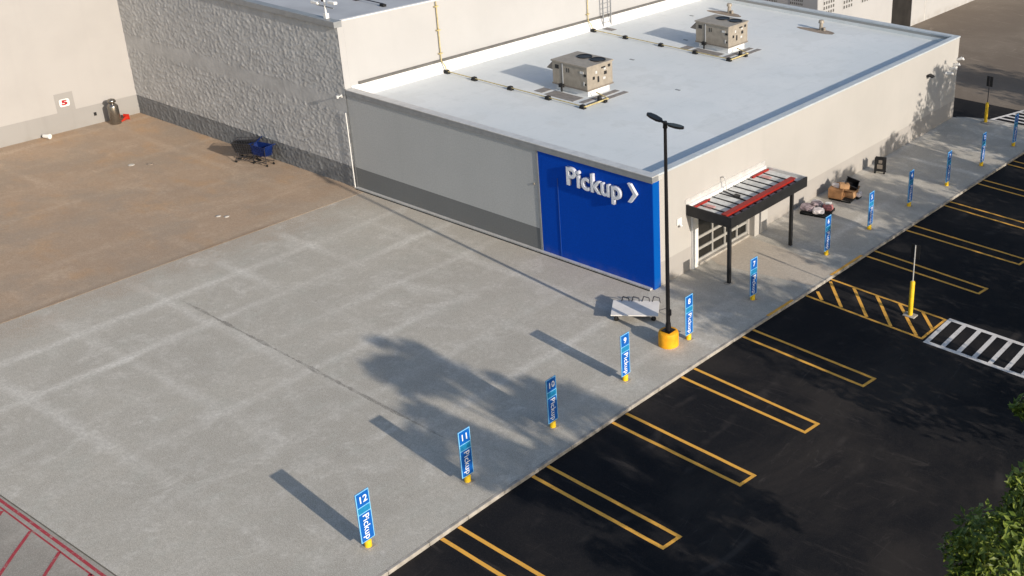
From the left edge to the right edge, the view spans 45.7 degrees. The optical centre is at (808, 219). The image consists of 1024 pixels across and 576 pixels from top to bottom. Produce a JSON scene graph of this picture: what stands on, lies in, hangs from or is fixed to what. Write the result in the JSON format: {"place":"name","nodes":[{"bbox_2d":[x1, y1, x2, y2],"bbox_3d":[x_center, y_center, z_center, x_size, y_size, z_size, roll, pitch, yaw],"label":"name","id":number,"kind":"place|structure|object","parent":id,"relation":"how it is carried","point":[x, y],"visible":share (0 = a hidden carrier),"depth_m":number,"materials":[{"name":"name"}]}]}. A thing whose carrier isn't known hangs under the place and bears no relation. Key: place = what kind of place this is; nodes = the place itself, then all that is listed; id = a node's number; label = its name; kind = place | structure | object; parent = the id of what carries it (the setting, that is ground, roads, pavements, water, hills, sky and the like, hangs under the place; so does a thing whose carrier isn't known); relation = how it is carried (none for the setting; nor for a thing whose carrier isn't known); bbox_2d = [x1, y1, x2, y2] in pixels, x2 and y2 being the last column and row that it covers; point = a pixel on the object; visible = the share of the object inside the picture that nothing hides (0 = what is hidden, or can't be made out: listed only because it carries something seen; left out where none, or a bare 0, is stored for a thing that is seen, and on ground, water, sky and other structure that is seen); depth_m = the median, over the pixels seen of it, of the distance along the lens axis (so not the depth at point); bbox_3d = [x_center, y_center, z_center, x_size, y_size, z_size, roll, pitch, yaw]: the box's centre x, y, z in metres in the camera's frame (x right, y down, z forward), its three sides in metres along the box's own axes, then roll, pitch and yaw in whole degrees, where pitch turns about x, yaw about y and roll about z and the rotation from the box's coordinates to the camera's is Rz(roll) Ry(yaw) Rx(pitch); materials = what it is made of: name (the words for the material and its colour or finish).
{"place":"outdoors","nodes":[
{"label":"outdoors","id":0,"kind":"place"},
{"bbox_2d":[42,134,51,138],"bbox_3d":[-41.742,-4.579,63.136,0.380,0.290,0.290,5,24,6],"label":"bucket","id":1,"kind":"object","parent":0,"point":[48,136],"visible":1,"depth_m":63.06,"materials":[{"name":"white plastic"}]},
{"bbox_2d":[0,496,113,575],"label":"grey slab","id":2,"kind":"structure","parent":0,"point":[34,555],"depth_m":32.92,"materials":[{"name":"grey concrete"}]},
{"bbox_2d":[0,498,105,575],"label":"red hatching","id":3,"kind":"object","parent":2,"relation":"on","point":[84,561],"visible":1,"depth_m":33.16,"materials":[{"name":"paint"}]},
{"bbox_2d":[122,114,129,121],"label":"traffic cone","id":4,"kind":"object","parent":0,"point":[126,116],"visible":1,"depth_m":66.36,"materials":[{"name":"red plastic"}]},
{"bbox_2d":[0,113,362,323],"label":"brown apron","id":5,"kind":"object","parent":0,"point":[85,209],"visible":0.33,"depth_m":55.93,"materials":[{"name":"concrete"}]},
{"bbox_2d":[0,0,139,147],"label":"store building","id":6,"kind":"structure","parent":5,"relation":"on","point":[54,52],"depth_m":63.21,"materials":[{"name":"beige paint"}]},
{"bbox_2d":[59,98,69,106],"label":"number sign","id":7,"kind":"object","parent":6,"relation":"attached to","point":[64,102],"visible":1,"depth_m":63.85,"materials":[{"name":"white plastic"}]},
{"bbox_2d":[107,98,121,124],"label":"gas cylinder","id":8,"kind":"object","parent":5,"relation":"on","point":[113,113],"visible":1,"depth_m":65.32,"materials":[{"name":"metal"}]},
{"bbox_2d":[230,139,259,162],"bbox_3d":[-29.697,-3.631,60.892,1.304,1.176,0.712,3,24,1],"label":"shopping cart","id":9,"kind":"object","parent":5,"relation":"on","point":[240,148],"visible":0.89,"depth_m":60.64,"materials":[{"name":"grey metal"}]},
{"bbox_2d":[233,136,261,159],"bbox_3d":[-29.764,-3.817,61.312,1.304,1.176,0.712,1,24,-3],"label":"shopping cart","id":10,"kind":"object","parent":5,"relation":"on","point":[242,155],"visible":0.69,"depth_m":61.24,"materials":[{"name":"grey metal"}]},
{"bbox_2d":[250,141,274,166],"bbox_3d":[-28.706,-3.474,60.619,1.304,1.176,0.712,12,25,21],"label":"shopping cart","id":11,"kind":"object","parent":5,"relation":"on","point":[260,149],"visible":1,"depth_m":60.47,"materials":[{"name":"blue plastic"}]},
{"bbox_2d":[117,0,656,187],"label":"split face block","id":12,"kind":"structure","parent":5,"relation":"on","point":[282,75],"depth_m":60.21,"materials":[{"name":"grey paint"}]},
{"bbox_2d":[310,0,336,18],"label":"rooftop antenna","id":13,"kind":"object","parent":12,"relation":"on","point":[325,15],"visible":1,"depth_m":55.30,"materials":[{"name":"white metal"}]},
{"bbox_2d":[602,0,611,26],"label":"wall ladder","id":14,"kind":"object","parent":12,"relation":"attached to","point":[610,16],"depth_m":70.65,"materials":[{"name":"grey metal"}]},
{"bbox_2d":[354,0,385,6],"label":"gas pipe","id":15,"kind":"object","parent":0,"point":[382,4],"visible":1,"depth_m":58.66,"materials":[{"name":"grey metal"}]},
{"bbox_2d":[0,117,1023,575],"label":"concrete apron","id":16,"kind":"object","parent":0,"point":[272,401],"visible":0.89,"depth_m":42.33,"materials":[{"name":"grey concrete"}]},
{"bbox_2d":[354,487,375,550],"bbox_3d":[-12.830,8.649,33.301,0.320,1.950,0.470,15,27,27],"label":"bay sign","id":17,"kind":"object","parent":16,"relation":"on","point":[364,515],"visible":1,"depth_m":33.25,"materials":[{"name":"blue plastic"}]},
{"bbox_2d":[457,426,474,484],"bbox_3d":[-10.803,7.427,36.273,0.320,1.950,0.470,16,27,29],"label":"bay sign","id":18,"kind":"object","parent":16,"relation":"on","point":[465,451],"visible":1,"depth_m":36.22,"materials":[{"name":"plastic"}]},
{"bbox_2d":[545,375,558,429],"bbox_3d":[-8.743,6.223,39.206,0.320,1.950,0.470,15,27,27],"label":"bay sign","id":19,"kind":"object","parent":16,"relation":"on","point":[551,400],"visible":1,"depth_m":39.15,"materials":[{"name":"plastic"}]},
{"bbox_2d":[619,331,631,382],"bbox_3d":[-6.717,5.025,42.125,0.320,1.950,0.470,16,27,29],"label":"bay sign","id":20,"kind":"object","parent":16,"relation":"on","point":[625,354],"visible":1,"depth_m":42.08,"materials":[{"name":"plastic"}]},
{"bbox_2d":[614,296,665,320],"bbox_3d":[-6.777,3.624,47.010,2.297,0.601,1.162,0,24,-5],"label":"flatbed trolley","id":21,"kind":"object","parent":16,"relation":"on","point":[616,318],"visible":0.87,"depth_m":47.34,"materials":[{"name":"grey metal"}]},
{"bbox_2d":[611,300,659,316],"bbox_3d":[-7.039,3.605,46.913,1.900,0.047,1.280,1,24,-5],"label":"white board","id":22,"kind":"object","parent":21,"relation":"on","point":[632,308],"visible":1,"depth_m":46.85,"materials":[{"name":"plastic"}]},
{"bbox_2d":[345,0,964,290],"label":"pickup building","id":23,"kind":"structure","parent":16,"relation":"on","point":[823,101],"depth_m":56.54,"materials":[{"name":"grey paint"}]},
{"bbox_2d":[433,1,608,109],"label":"gas pipe","id":24,"kind":"object","parent":23,"relation":"on","point":[548,97],"visible":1,"depth_m":58.53,"materials":[{"name":"yellow metal"}]},
{"bbox_2d":[547,51,613,96],"bbox_3d":[-11.729,-7.481,58.889,2.840,1.644,2.140,16,27,29],"label":"rooftop unit","id":25,"kind":"object","parent":23,"relation":"on","point":[583,73],"visible":1,"depth_m":58.24,"materials":[{"name":"beige metal"}]},
{"bbox_2d":[534,87,627,105],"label":"walkway mats","id":26,"kind":"object","parent":23,"relation":"on","point":[564,96],"visible":0.96,"depth_m":58.13,"materials":[{"name":"grey rubber"}]},
{"bbox_2d":[586,0,748,61],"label":"gas pipe","id":27,"kind":"object","parent":23,"relation":"on","point":[729,59],"visible":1,"depth_m":66.88,"materials":[{"name":"yellow metal"}]},
{"bbox_2d":[690,14,748,52],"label":"rooftop unit","id":28,"kind":"object","parent":23,"relation":"on","point":[720,33],"visible":1,"depth_m":66.60,"materials":[{"name":"beige metal"}]},
{"bbox_2d":[681,46,761,59],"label":"walkway mats","id":29,"kind":"object","parent":23,"relation":"on","point":[715,53],"visible":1,"depth_m":66.56,"materials":[{"name":"grey rubber"}]},
{"bbox_2d":[646,112,683,348],"bbox_3d":[-5.302,0.634,43.190,2.055,9.237,0.800,16,27,29],"label":"lamp pole","id":30,"kind":"object","parent":16,"relation":"on","point":[668,336],"visible":1,"depth_m":43.57,"materials":[{"name":"black metal"}]},
{"bbox_2d":[683,293,693,341],"bbox_3d":[-4.689,3.817,45.065,0.320,1.950,0.470,16,27,28],"label":"bay sign","id":31,"kind":"object","parent":16,"relation":"on","point":[688,315],"visible":1,"depth_m":45.02,"materials":[{"name":"plastic"}]},
{"bbox_2d":[685,160,806,285],"bbox_3d":[-2.705,-0.119,51.950,2.418,3.784,6.100,16,27,29],"label":"entrance canopy","id":32,"kind":"object","parent":16,"relation":"on","point":[763,188],"visible":1,"depth_m":51.09,"materials":[{"name":"grey metal"}]},
{"bbox_2d":[747,256,757,301],"bbox_3d":[-2.319,2.479,48.332,0.320,1.950,0.470,17,27,30],"label":"bay sign","id":33,"kind":"object","parent":16,"relation":"on","point":[753,277],"visible":1,"depth_m":48.28,"materials":[{"name":"plastic"}]},
{"bbox_2d":[800,208,834,218],"bbox_3d":[0.464,-0.443,57.525,1.440,0.134,1.212,10,25,18],"label":"pallet","id":34,"kind":"object","parent":16,"relation":"on","point":[825,214],"visible":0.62,"depth_m":57.11,"materials":[{"name":"black plastic"}]},
{"bbox_2d":[800,203,815,211],"bbox_3d":[-0.023,-0.649,57.391,0.751,0.313,0.608,10,25,18],"label":"wrapped pack","id":35,"kind":"object","parent":34,"relation":"on","point":[808,207],"visible":1,"depth_m":57.22,"materials":[{"name":"plastic"}]},
{"bbox_2d":[811,200,821,205],"bbox_3d":[0.431,-0.839,57.374,0.577,0.151,0.405,-6,25,-18],"label":"wrapped pack","id":36,"kind":"object","parent":35,"relation":"on","point":[817,203],"visible":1,"depth_m":57.26,"materials":[{"name":"plastic"}]},
{"bbox_2d":[812,207,824,213],"bbox_3d":[0.511,-0.471,57.106,0.613,0.251,0.580,3,24,3],"label":"wrapped pack","id":37,"kind":"object","parent":34,"relation":"on","point":[818,210],"visible":1,"depth_m":56.91,"materials":[{"name":"white plastic"}]},
{"bbox_2d":[822,203,833,210],"bbox_3d":[0.979,-0.644,57.480,0.566,0.303,0.501,8,24,13],"label":"wrapped pack","id":38,"kind":"object","parent":34,"relation":"on","point":[828,207],"visible":1,"depth_m":57.30,"materials":[{"name":"plastic"}]},
{"bbox_2d":[822,214,830,256],"bbox_3d":[0.859,0.713,52.648,0.320,1.950,0.470,16,27,28],"label":"bay sign","id":39,"kind":"object","parent":16,"relation":"on","point":[827,235],"visible":1,"depth_m":52.60,"materials":[{"name":"plastic"}]},
{"bbox_2d":[829,197,855,203],"bbox_3d":[1.802,-1.174,59.315,1.200,0.134,1.010,12,25,21],"label":"pallet","id":40,"kind":"object","parent":16,"relation":"on","point":[850,200],"visible":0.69,"depth_m":58.89,"materials":[{"name":"black plastic"}]},
{"bbox_2d":[828,185,844,199],"bbox_3d":[1.455,-1.401,59.004,0.752,0.502,0.550,10,25,18],"label":"cardboard box","id":41,"kind":"object","parent":40,"relation":"on","point":[836,193],"visible":1,"depth_m":58.78,"materials":[{"name":"brown cardboard"}]},
{"bbox_2d":[832,182,838,187],"bbox_3d":[1.465,-1.779,59.038,0.507,0.166,0.369,16,27,29],"label":"plastic bag","id":42,"kind":"object","parent":41,"relation":"on","point":[835,185],"visible":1,"depth_m":58.92,"materials":[{"name":"white plastic"}]},
{"bbox_2d":[839,182,849,188],"bbox_3d":[1.843,-1.744,58.867,0.502,0.242,0.340,5,23,-11],"label":"cardboard box","id":43,"kind":"object","parent":41,"relation":"on","point":[842,185],"visible":1,"depth_m":58.73,"materials":[{"name":"brown cardboard"}]},
{"bbox_2d":[844,186,859,198],"bbox_3d":[2.172,-1.443,59.205,0.622,0.467,0.976,14,26,26],"label":"cardboard box","id":44,"kind":"object","parent":40,"relation":"on","point":[849,193],"visible":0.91,"depth_m":58.98,"materials":[{"name":"brown cardboard"}]},
{"bbox_2d":[845,176,859,190],"bbox_3d":[2.224,-1.832,59.133,0.720,0.340,0.540,22,53,-5],"label":"storage tote","id":45,"kind":"object","parent":44,"relation":"on","point":[853,182],"visible":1,"depth_m":59.18,"materials":[{"name":"black plastic"}]},
{"bbox_2d":[856,191,861,196],"bbox_3d":[2.580,-1.331,59.353,0.332,0.247,0.472,16,27,29],"label":"plastic bag","id":46,"kind":"object","parent":40,"relation":"on","point":[859,194],"visible":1,"depth_m":59.20,"materials":[{"name":"white plastic"}]},
{"bbox_2d":[865,191,873,230],"bbox_3d":[2.988,-0.442,55.477,0.320,1.950,0.470,15,27,27],"label":"bay sign","id":47,"kind":"object","parent":16,"relation":"on","point":[870,210],"visible":1,"depth_m":55.43,"materials":[{"name":"plastic"}]},
{"bbox_2d":[874,156,886,173],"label":"sandwich board sign","id":48,"kind":"object","parent":16,"relation":"on","point":[880,164],"visible":1,"depth_m":62.49,"materials":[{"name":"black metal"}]},
{"bbox_2d":[905,169,913,207],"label":"bay sign","id":49,"kind":"object","parent":16,"relation":"on","point":[910,186],"visible":1,"depth_m":58.25,"materials":[{"name":"plastic"}]},
{"bbox_2d":[943,150,951,186],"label":"bay sign","id":50,"kind":"object","parent":16,"relation":"on","point":[948,168],"visible":1,"depth_m":61.02,"materials":[{"name":"plastic"}]},
{"bbox_2d":[978,132,986,166],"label":"bay sign","id":51,"kind":"object","parent":16,"relation":"on","point":[982,150],"visible":1,"depth_m":63.96,"materials":[{"name":"plastic"}]},
{"bbox_2d":[980,76,992,123],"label":"sign post","id":52,"kind":"object","parent":16,"relation":"on","point":[989,84],"visible":1,"depth_m":70.77,"materials":[{"name":"yellow metal"}]},
{"bbox_2d":[1010,113,1018,146],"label":"bay sign","id":53,"kind":"object","parent":16,"relation":"on","point":[1015,130],"visible":1,"depth_m":67.16,"materials":[{"name":"plastic"}]},
{"bbox_2d":[377,117,1023,575],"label":"kerb","id":54,"kind":"structure","parent":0,"point":[561,453],"depth_m":42.01,"materials":[{"name":"grey concrete"}]},
{"bbox_2d":[388,97,1023,575],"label":"parking lot","id":55,"kind":"structure","parent":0,"point":[902,457],"depth_m":39.22,"materials":[{"name":"black asphalt"}]},
{"bbox_2d":[440,161,1023,575],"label":"bay lines","id":56,"kind":"object","parent":55,"relation":"on","point":[498,550],"visible":0.99,"depth_m":39.74,"materials":[{"name":"yellow paint"}]},
{"bbox_2d":[806,279,946,338],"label":"hatched island lines","id":57,"kind":"object","parent":55,"relation":"on","point":[883,311],"visible":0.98,"depth_m":48.53,"materials":[{"name":"yellow paint"}]},
{"bbox_2d":[902,243,919,318],"bbox_3d":[4.314,2.514,47.503,0.560,3.269,0.400,16,27,29],"label":"sign post","id":58,"kind":"object","parent":55,"relation":"on","point":[915,254],"visible":1,"depth_m":47.55,"materials":[{"name":"yellow metal"}]},
{"bbox_2d":[923,319,1023,377],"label":"crosswalk","id":59,"kind":"structure","parent":55,"relation":"on","point":[994,358],"depth_m":46.04,"materials":[{"name":"white paint"}]},
{"bbox_2d":[937,393,1023,575],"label":"tree","id":60,"kind":"object","parent":55,"relation":"on","point":[981,548],"visible":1,"depth_m":24.23,"materials":[{"name":"green plant"}]},
{"bbox_2d":[991,110,1023,122],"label":"crosswalk","id":61,"kind":"structure","parent":55,"relation":"on","point":[1014,113],"depth_m":73.00,"materials":[{"name":"white paint"}]},
{"bbox_2d":[711,237,835,285],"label":"sidewalk","id":62,"kind":"structure","parent":0,"point":[776,261],"depth_m":52.06,"materials":[{"name":"concrete"}]},
{"bbox_2d":[909,0,1023,109],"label":"service yard","id":63,"kind":"structure","parent":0,"point":[991,34],"depth_m":88.57,"materials":[{"name":"brown concrete"}]},
{"bbox_2d":[765,0,972,26],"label":"building","id":64,"kind":"structure","parent":63,"relation":"on","point":[908,13],"depth_m":89.66,"materials":[{"name":"beige paint"}]},
{"bbox_2d":[891,0,911,26],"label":"dark door","id":65,"kind":"structure","parent":64,"relation":"in","point":[901,9],"depth_m":91.91,"materials":[{"name":"black paint"}]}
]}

